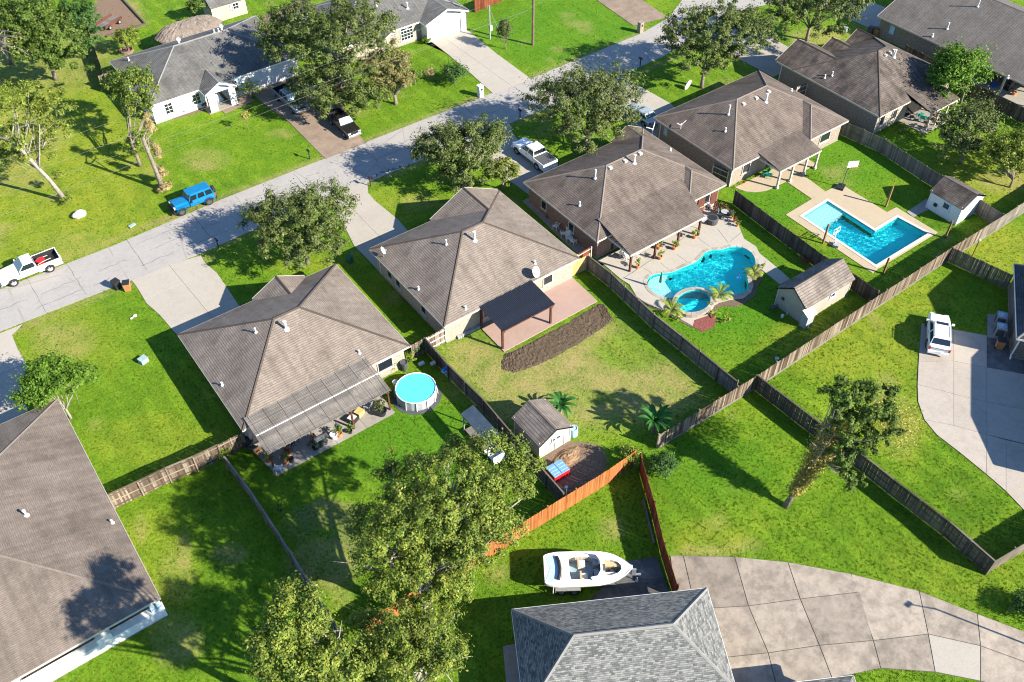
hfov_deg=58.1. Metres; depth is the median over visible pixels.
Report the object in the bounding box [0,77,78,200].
gum tree
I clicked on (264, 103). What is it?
overhead wire
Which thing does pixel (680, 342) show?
fence
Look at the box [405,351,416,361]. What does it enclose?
shrub
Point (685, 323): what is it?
planting bed
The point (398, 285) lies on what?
window
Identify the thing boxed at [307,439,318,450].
flower pot
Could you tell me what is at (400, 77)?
oak tree
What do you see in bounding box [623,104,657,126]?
sedan
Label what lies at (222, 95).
porch banner
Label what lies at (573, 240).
chair
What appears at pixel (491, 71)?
driveway
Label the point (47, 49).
broadleaf tree
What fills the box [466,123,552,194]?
driveway
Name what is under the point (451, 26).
garage door
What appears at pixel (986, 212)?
fence
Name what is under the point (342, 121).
pickup truck
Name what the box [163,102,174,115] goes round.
window
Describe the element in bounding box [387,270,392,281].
window
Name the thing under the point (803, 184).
patio
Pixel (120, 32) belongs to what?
tree
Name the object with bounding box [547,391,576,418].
banana plant
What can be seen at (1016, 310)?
house
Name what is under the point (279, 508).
shrub
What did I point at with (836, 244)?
pool basketball hoop
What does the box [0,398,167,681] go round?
house
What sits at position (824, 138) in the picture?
window
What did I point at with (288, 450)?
flower pot
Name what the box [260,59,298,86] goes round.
garage door
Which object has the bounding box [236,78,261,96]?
cycad
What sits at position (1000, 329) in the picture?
air conditioner
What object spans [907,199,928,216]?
path
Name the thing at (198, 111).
planting bed
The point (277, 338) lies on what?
house
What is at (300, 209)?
oak tree
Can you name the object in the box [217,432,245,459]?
fence
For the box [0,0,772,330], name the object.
street
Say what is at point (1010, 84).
barbecue grill
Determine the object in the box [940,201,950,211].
window
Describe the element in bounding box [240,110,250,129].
sapling
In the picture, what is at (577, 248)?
path
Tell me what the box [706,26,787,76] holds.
driveway
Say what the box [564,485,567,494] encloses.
pipe stub
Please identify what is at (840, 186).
basketball hoop
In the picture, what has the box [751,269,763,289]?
planting bed
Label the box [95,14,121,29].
wooden cart
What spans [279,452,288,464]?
flower pot
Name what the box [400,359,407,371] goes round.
barrel
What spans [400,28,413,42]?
window
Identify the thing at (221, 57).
house
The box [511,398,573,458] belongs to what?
garden shed
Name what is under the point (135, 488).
fence
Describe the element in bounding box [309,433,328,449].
barbecue grill
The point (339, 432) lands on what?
flower pot
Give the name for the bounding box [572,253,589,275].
fence
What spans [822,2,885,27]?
driveway
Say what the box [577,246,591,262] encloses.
gate
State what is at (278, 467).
chair
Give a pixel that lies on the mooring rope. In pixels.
(611, 570)
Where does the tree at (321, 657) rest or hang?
on the ground at (582, 366)
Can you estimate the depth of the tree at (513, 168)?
95.84 m
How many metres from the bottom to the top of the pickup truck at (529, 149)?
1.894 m
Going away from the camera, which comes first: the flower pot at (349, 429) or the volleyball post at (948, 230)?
the flower pot at (349, 429)
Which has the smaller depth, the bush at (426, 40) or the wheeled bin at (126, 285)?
the wheeled bin at (126, 285)
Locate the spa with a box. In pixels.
[672,287,714,317]
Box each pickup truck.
[0,247,63,287]
[271,83,309,114]
[326,107,361,138]
[511,137,557,171]
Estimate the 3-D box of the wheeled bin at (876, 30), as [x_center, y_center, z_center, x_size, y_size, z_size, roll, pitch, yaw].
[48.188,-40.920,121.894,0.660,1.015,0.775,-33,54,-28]
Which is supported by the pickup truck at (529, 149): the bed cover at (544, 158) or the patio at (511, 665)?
the bed cover at (544, 158)
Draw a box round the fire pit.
[345,413,358,424]
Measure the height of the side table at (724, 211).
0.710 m
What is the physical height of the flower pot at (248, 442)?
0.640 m
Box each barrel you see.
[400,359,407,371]
[570,425,577,437]
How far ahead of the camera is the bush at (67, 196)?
97.48 m
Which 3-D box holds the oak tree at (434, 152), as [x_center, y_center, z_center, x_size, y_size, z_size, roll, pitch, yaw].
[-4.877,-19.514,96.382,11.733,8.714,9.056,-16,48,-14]
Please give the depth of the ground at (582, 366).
79.84 m
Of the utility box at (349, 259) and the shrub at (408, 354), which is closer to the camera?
the shrub at (408, 354)
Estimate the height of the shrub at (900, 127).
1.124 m
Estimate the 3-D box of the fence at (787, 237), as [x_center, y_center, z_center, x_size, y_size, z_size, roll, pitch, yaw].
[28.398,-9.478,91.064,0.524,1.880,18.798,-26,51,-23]
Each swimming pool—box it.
[644,244,758,300]
[799,198,932,267]
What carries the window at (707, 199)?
in the house at (635, 191)
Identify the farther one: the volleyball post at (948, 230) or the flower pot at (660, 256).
the volleyball post at (948, 230)
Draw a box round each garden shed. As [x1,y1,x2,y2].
[201,0,247,20]
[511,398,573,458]
[774,258,854,328]
[925,175,986,224]
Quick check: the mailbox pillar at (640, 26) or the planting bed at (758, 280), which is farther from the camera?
the mailbox pillar at (640, 26)
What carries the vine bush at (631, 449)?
on the ground at (582, 366)
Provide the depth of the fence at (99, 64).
115.50 m
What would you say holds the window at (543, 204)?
in the house at (635, 191)
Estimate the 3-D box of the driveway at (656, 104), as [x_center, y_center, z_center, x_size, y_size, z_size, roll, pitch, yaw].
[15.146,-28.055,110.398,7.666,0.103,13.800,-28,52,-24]
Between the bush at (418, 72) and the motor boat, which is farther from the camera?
the bush at (418, 72)
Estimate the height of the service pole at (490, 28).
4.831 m
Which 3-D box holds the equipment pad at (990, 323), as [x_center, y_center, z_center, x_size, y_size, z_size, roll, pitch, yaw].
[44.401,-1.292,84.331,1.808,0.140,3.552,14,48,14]
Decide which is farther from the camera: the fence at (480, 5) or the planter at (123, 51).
the fence at (480, 5)
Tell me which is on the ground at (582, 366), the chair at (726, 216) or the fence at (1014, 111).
the fence at (1014, 111)
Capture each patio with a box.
[255,384,394,476]
[482,278,596,351]
[503,644,519,681]
[735,160,824,198]
[899,108,948,133]
[972,69,1023,106]
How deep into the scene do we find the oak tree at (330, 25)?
104.73 m
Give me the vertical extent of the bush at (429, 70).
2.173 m
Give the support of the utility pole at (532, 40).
on the ground at (582, 366)
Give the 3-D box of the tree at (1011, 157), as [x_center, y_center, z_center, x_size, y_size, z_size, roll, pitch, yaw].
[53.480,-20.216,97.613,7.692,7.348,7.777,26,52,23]
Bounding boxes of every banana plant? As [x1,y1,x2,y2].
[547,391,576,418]
[638,403,673,433]
[655,403,671,426]
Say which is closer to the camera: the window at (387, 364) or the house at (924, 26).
the window at (387, 364)
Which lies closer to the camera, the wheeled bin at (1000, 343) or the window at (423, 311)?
the wheeled bin at (1000, 343)
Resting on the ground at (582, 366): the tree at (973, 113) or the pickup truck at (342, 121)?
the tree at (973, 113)
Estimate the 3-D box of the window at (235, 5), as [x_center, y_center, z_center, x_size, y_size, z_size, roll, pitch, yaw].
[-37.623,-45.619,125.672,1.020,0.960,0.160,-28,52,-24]
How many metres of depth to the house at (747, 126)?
100.98 m
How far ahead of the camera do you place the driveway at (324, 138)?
107.67 m
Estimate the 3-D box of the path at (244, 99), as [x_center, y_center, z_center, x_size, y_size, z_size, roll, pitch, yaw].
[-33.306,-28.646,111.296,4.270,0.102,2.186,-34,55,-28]
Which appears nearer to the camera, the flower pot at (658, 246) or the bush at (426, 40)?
the flower pot at (658, 246)
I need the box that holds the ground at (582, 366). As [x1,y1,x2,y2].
[0,0,1023,681]
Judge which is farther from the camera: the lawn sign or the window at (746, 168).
the lawn sign
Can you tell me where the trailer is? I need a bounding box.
[553,568,640,595]
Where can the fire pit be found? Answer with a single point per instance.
(349, 420)
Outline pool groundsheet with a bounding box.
[391,382,441,414]
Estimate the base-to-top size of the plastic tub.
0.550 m
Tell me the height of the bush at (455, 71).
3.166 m
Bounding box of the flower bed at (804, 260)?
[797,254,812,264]
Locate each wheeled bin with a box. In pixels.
[110,277,121,290]
[122,279,131,291]
[867,25,874,33]
[872,26,879,35]
[994,336,1006,349]
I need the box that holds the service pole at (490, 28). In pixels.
[487,5,495,38]
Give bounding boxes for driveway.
[0,324,28,423]
[132,256,238,333]
[252,75,365,158]
[333,181,407,273]
[423,30,529,93]
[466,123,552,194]
[597,0,666,25]
[602,73,674,136]
[670,555,1023,681]
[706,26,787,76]
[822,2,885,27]
[917,319,1023,509]
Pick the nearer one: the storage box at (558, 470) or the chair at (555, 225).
the storage box at (558, 470)
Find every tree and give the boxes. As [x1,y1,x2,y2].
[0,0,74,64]
[0,30,31,85]
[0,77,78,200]
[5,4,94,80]
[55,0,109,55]
[99,61,160,166]
[111,25,140,50]
[184,0,207,15]
[235,172,361,273]
[242,569,381,681]
[249,0,400,120]
[333,425,546,628]
[333,583,474,681]
[362,34,421,104]
[407,106,516,192]
[484,156,521,189]
[496,19,513,49]
[513,45,653,154]
[653,0,783,88]
[764,0,874,40]
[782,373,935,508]
[929,85,1011,163]
[974,123,1023,187]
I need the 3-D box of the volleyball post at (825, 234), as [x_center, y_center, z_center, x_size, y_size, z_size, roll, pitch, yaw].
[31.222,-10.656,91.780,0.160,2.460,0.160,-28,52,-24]
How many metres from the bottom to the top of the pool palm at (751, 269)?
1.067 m
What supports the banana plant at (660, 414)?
on the ground at (582, 366)
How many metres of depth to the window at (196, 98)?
109.39 m
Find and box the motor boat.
[543,551,632,587]
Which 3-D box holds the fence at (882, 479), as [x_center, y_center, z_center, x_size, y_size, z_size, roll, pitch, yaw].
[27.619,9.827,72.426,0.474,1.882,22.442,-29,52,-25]
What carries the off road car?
on the ground at (582, 366)
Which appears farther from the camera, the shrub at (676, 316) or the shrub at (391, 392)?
the shrub at (676, 316)
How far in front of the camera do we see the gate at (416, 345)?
81.41 m
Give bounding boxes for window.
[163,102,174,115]
[191,92,202,105]
[232,2,239,10]
[233,80,238,91]
[377,357,394,373]
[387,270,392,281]
[395,278,401,290]
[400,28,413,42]
[420,304,426,317]
[540,199,546,211]
[542,274,552,287]
[551,433,561,443]
[567,221,574,234]
[700,194,710,207]
[741,162,750,175]
[818,131,830,144]
[828,292,835,299]
[877,115,885,127]
[890,109,897,120]
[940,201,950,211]
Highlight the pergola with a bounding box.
[244,357,390,470]
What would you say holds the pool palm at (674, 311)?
on the planting bed at (685, 323)
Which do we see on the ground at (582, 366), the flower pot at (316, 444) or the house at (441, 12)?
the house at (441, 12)
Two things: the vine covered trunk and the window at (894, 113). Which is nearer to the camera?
the vine covered trunk
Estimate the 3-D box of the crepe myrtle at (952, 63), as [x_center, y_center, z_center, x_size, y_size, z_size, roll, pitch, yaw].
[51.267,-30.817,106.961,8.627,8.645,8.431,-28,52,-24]
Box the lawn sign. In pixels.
[685,80,691,89]
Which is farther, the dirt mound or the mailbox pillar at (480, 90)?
the mailbox pillar at (480, 90)
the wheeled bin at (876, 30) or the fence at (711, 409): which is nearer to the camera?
the fence at (711, 409)
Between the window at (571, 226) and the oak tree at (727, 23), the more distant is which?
the oak tree at (727, 23)
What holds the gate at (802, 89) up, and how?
on the ground at (582, 366)
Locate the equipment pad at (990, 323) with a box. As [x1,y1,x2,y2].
[987,314,1008,340]
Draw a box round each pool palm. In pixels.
[660,297,684,317]
[707,282,733,300]
[742,264,763,279]
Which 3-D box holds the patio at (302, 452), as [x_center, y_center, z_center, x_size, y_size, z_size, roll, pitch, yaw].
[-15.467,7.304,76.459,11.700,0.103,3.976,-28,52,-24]
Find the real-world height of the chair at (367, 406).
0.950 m
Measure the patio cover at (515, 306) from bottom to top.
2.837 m
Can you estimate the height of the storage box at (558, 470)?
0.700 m
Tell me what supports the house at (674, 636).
on the ground at (582, 366)
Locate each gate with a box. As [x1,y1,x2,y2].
[410,339,426,357]
[426,328,445,347]
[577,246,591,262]
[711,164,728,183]
[796,83,807,95]
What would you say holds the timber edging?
on the ground at (582, 366)
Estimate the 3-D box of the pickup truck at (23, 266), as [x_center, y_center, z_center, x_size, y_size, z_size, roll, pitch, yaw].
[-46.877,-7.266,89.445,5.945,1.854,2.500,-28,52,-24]
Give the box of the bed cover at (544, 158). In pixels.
[534,152,555,164]
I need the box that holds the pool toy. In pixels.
[441,366,446,374]
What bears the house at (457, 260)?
on the ground at (582, 366)
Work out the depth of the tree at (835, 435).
66.13 m
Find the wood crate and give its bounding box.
[353,407,364,417]
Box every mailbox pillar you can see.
[476,83,483,97]
[637,20,644,33]
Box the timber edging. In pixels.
[106,0,145,36]
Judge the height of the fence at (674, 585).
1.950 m
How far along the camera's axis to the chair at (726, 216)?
94.88 m
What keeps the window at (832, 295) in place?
in the garden shed at (804, 298)
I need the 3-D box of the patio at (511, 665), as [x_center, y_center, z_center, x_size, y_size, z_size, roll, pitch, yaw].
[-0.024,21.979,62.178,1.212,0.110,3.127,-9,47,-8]
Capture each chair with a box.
[247,443,257,453]
[251,446,262,456]
[273,464,282,473]
[363,401,372,411]
[553,222,560,230]
[565,230,571,238]
[569,236,576,245]
[723,211,731,220]
[762,167,770,176]
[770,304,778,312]
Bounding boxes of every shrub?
[212,440,230,458]
[272,502,284,511]
[371,398,386,411]
[385,389,395,397]
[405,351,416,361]
[407,341,424,353]
[670,314,682,321]
[710,309,720,317]
[894,123,908,135]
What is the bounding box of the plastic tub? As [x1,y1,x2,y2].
[35,255,49,264]
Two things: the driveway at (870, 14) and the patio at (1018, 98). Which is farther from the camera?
the driveway at (870, 14)
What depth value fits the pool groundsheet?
78.12 m
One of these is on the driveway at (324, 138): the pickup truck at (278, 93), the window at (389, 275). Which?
the pickup truck at (278, 93)
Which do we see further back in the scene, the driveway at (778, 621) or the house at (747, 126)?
the house at (747, 126)
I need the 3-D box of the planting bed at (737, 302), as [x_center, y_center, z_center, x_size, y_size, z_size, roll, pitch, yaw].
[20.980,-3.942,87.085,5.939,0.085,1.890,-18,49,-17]
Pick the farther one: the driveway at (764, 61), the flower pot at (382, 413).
the driveway at (764, 61)
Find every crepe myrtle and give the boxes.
[5,344,101,418]
[919,34,1003,103]
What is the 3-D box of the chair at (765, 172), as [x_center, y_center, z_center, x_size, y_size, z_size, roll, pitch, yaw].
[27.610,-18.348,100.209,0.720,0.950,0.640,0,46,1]
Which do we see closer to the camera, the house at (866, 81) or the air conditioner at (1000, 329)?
the air conditioner at (1000, 329)
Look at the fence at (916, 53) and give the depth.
115.42 m
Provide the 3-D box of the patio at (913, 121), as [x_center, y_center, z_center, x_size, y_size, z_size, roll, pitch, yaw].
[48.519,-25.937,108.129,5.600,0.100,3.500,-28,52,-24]
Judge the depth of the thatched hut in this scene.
118.73 m
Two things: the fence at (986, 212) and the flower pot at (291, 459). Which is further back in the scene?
the fence at (986, 212)
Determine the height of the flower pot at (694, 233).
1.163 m
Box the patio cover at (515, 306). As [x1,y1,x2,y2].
[479,280,554,348]
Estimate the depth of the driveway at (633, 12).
127.24 m
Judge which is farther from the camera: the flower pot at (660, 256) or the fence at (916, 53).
the fence at (916, 53)
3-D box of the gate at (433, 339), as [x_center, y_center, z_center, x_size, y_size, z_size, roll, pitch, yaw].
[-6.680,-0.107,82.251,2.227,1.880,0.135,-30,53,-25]
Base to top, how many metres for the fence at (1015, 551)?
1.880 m
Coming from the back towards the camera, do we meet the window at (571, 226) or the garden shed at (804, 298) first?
the window at (571, 226)
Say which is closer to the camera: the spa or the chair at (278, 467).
the chair at (278, 467)
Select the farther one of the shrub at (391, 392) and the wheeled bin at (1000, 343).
the wheeled bin at (1000, 343)
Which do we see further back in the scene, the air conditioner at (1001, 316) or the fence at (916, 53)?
the fence at (916, 53)
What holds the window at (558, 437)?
in the garden shed at (545, 424)
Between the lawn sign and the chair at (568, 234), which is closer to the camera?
the chair at (568, 234)
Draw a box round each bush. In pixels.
[56,190,75,204]
[410,67,423,83]
[421,35,431,42]
[422,64,436,78]
[438,56,469,85]
[616,443,642,467]
[644,449,682,479]
[1007,584,1023,617]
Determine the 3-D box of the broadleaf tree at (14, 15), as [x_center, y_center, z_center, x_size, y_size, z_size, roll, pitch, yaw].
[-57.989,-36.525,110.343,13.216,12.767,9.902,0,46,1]
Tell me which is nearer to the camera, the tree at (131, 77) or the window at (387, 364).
the window at (387, 364)
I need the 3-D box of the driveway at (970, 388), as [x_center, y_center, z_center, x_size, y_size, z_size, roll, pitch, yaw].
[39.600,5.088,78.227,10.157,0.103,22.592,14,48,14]
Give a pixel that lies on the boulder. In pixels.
(79, 214)
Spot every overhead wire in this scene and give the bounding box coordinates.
[0,3,449,160]
[1,9,473,182]
[6,29,474,213]
[15,10,527,190]
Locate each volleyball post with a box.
[822,224,829,243]
[882,257,889,273]
[885,186,893,206]
[944,220,952,238]
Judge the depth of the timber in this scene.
69.89 m
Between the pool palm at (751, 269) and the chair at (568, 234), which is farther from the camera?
the chair at (568, 234)
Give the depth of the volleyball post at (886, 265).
88.65 m
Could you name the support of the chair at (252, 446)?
on the patio at (302, 452)
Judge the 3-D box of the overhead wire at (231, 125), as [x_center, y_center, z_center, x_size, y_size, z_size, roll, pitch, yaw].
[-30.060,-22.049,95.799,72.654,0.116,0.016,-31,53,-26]
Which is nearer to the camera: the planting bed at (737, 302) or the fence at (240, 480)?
the fence at (240, 480)
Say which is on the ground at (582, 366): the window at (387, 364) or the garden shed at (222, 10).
the garden shed at (222, 10)
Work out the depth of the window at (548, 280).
87.00 m
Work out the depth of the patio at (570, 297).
85.52 m
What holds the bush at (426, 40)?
on the ground at (582, 366)
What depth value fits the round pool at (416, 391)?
78.10 m
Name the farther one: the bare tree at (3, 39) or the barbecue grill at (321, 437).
the bare tree at (3, 39)
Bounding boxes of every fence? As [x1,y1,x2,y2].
[89,36,109,94]
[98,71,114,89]
[107,444,223,508]
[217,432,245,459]
[223,456,346,646]
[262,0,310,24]
[364,449,636,628]
[424,337,563,504]
[474,0,501,11]
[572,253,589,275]
[586,255,738,391]
[638,454,678,590]
[656,203,1023,448]
[732,189,879,301]
[753,375,994,574]
[839,122,1003,223]
[905,44,973,95]
[947,246,1012,288]
[969,84,1023,124]
[984,544,1023,573]
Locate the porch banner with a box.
[217,92,228,102]
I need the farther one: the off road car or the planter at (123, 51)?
the planter at (123, 51)
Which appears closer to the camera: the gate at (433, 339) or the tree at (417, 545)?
the tree at (417, 545)
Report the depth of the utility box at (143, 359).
81.53 m
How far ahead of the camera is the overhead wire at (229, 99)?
94.61 m
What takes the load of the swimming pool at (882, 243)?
in the ground at (582, 366)
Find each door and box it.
[215,91,222,102]
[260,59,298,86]
[300,395,320,417]
[432,15,463,40]
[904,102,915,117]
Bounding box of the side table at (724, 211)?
[721,209,728,217]
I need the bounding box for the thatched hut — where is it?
[154,14,222,44]
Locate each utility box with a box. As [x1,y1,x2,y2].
[137,354,148,364]
[346,254,353,263]
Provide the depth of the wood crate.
77.16 m
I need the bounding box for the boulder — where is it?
[72,209,85,218]
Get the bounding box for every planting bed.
[173,108,205,118]
[640,299,692,327]
[693,314,716,331]
[711,288,757,313]
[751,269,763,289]
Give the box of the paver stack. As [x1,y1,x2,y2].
[457,324,480,338]
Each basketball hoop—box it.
[832,226,840,247]
[836,161,858,190]
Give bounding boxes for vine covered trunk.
[141,112,172,192]
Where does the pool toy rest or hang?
hanging from the fence at (475, 397)
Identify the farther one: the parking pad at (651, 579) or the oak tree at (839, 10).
the oak tree at (839, 10)
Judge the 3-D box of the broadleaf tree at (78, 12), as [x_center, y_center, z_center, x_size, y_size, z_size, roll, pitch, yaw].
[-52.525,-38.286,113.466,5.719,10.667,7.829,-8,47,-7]
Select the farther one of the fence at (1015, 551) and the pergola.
the pergola
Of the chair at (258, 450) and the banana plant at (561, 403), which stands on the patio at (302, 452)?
the chair at (258, 450)
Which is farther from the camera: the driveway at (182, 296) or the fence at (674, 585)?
the driveway at (182, 296)
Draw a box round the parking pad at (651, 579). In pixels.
[588,557,669,600]
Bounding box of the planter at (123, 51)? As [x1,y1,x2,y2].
[119,46,133,54]
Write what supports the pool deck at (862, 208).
on the ground at (582, 366)
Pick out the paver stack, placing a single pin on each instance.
(467, 332)
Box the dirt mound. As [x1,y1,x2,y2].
[552,446,579,465]
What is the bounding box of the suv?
[925,312,954,356]
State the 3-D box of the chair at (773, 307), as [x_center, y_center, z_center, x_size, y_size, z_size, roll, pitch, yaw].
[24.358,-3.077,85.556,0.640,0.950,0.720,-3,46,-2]
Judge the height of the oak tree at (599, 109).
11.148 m
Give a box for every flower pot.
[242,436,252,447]
[261,452,273,462]
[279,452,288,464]
[282,445,291,457]
[288,456,293,462]
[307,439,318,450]
[329,431,336,439]
[332,425,341,437]
[345,421,354,433]
[375,404,386,416]
[635,257,640,268]
[657,240,663,249]
[657,249,664,259]
[672,240,680,249]
[692,228,699,238]
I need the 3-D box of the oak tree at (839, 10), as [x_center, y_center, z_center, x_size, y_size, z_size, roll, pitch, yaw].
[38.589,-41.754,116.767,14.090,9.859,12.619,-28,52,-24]
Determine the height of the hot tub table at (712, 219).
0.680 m
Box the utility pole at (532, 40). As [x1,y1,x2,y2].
[531,0,534,45]
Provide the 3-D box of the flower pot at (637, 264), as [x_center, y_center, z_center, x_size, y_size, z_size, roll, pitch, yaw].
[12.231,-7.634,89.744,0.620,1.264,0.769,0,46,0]
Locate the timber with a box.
[642,499,654,543]
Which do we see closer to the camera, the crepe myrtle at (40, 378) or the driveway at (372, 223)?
the crepe myrtle at (40, 378)
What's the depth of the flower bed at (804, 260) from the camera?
90.24 m
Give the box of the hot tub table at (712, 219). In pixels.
[707,214,718,225]
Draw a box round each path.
[221,94,254,113]
[523,198,584,255]
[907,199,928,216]
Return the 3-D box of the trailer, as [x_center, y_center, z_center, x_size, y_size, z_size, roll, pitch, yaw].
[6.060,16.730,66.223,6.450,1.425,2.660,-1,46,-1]
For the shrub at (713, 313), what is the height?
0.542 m
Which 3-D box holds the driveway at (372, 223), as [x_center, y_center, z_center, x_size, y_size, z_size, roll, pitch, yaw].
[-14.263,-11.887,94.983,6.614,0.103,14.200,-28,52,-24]
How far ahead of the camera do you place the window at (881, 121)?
105.44 m
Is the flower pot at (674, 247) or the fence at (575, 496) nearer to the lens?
the fence at (575, 496)
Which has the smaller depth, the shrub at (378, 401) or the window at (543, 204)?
the shrub at (378, 401)
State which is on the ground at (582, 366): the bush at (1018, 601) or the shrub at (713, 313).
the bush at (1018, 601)
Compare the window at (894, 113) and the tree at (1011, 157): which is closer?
the tree at (1011, 157)
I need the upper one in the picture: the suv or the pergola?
the suv
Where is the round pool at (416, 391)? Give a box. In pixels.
[394,372,437,411]
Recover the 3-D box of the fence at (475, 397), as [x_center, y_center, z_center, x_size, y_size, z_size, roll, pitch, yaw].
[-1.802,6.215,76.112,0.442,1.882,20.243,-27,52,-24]
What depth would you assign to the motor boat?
65.70 m
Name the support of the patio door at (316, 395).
in the house at (277, 338)
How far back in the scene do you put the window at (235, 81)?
111.40 m
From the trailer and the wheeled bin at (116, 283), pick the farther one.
the wheeled bin at (116, 283)
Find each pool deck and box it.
[597,203,789,325]
[786,186,937,272]
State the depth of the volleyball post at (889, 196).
95.74 m
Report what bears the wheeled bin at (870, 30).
on the ground at (582, 366)
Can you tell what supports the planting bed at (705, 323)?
on the ground at (582, 366)
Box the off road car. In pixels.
[168,181,217,215]
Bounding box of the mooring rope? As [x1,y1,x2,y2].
[606,566,617,571]
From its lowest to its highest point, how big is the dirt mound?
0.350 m
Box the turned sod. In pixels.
[502,303,613,372]
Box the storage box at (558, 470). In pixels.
[546,459,569,481]
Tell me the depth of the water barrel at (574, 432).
75.39 m
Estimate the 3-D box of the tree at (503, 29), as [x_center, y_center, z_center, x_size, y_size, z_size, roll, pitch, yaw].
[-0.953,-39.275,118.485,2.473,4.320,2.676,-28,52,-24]
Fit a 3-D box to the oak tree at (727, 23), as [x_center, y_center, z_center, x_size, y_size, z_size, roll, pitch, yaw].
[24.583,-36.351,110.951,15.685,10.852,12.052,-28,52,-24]
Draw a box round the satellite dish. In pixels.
[533,266,540,277]
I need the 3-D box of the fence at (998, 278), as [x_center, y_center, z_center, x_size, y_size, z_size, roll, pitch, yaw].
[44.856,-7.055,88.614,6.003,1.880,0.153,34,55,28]
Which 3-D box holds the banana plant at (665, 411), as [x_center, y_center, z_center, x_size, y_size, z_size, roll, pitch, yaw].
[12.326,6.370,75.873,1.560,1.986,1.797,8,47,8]
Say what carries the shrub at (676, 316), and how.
on the planting bed at (685, 323)
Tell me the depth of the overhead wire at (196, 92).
94.97 m
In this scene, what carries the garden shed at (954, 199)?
on the ground at (582, 366)
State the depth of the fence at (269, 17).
124.63 m
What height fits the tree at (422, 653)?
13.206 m
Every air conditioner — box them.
[993,322,1007,336]
[994,311,1007,324]
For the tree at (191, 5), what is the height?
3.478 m
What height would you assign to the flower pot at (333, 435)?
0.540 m
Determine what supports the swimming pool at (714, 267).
in the ground at (582, 366)
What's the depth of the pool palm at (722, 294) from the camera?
86.62 m
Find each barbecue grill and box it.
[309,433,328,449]
[1004,80,1014,90]
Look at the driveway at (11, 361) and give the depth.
81.04 m
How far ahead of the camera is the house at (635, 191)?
92.62 m
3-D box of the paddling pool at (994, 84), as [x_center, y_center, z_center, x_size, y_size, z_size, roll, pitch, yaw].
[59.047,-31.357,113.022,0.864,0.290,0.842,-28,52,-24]
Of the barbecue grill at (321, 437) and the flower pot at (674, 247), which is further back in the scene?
the flower pot at (674, 247)
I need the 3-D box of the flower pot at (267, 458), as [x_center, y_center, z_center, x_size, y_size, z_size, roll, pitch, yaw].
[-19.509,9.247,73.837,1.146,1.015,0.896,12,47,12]
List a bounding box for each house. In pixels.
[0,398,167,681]
[109,16,298,124]
[177,263,410,443]
[295,0,469,60]
[368,187,579,342]
[511,587,855,681]
[523,125,726,271]
[646,70,848,189]
[775,28,959,133]
[877,0,1023,93]
[1008,263,1023,359]
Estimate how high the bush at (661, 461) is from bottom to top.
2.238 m
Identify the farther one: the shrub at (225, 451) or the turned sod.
the turned sod
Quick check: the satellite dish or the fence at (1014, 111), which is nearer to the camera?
the satellite dish
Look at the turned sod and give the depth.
83.32 m
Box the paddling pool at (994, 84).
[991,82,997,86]
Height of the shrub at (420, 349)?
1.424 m
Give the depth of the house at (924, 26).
115.57 m

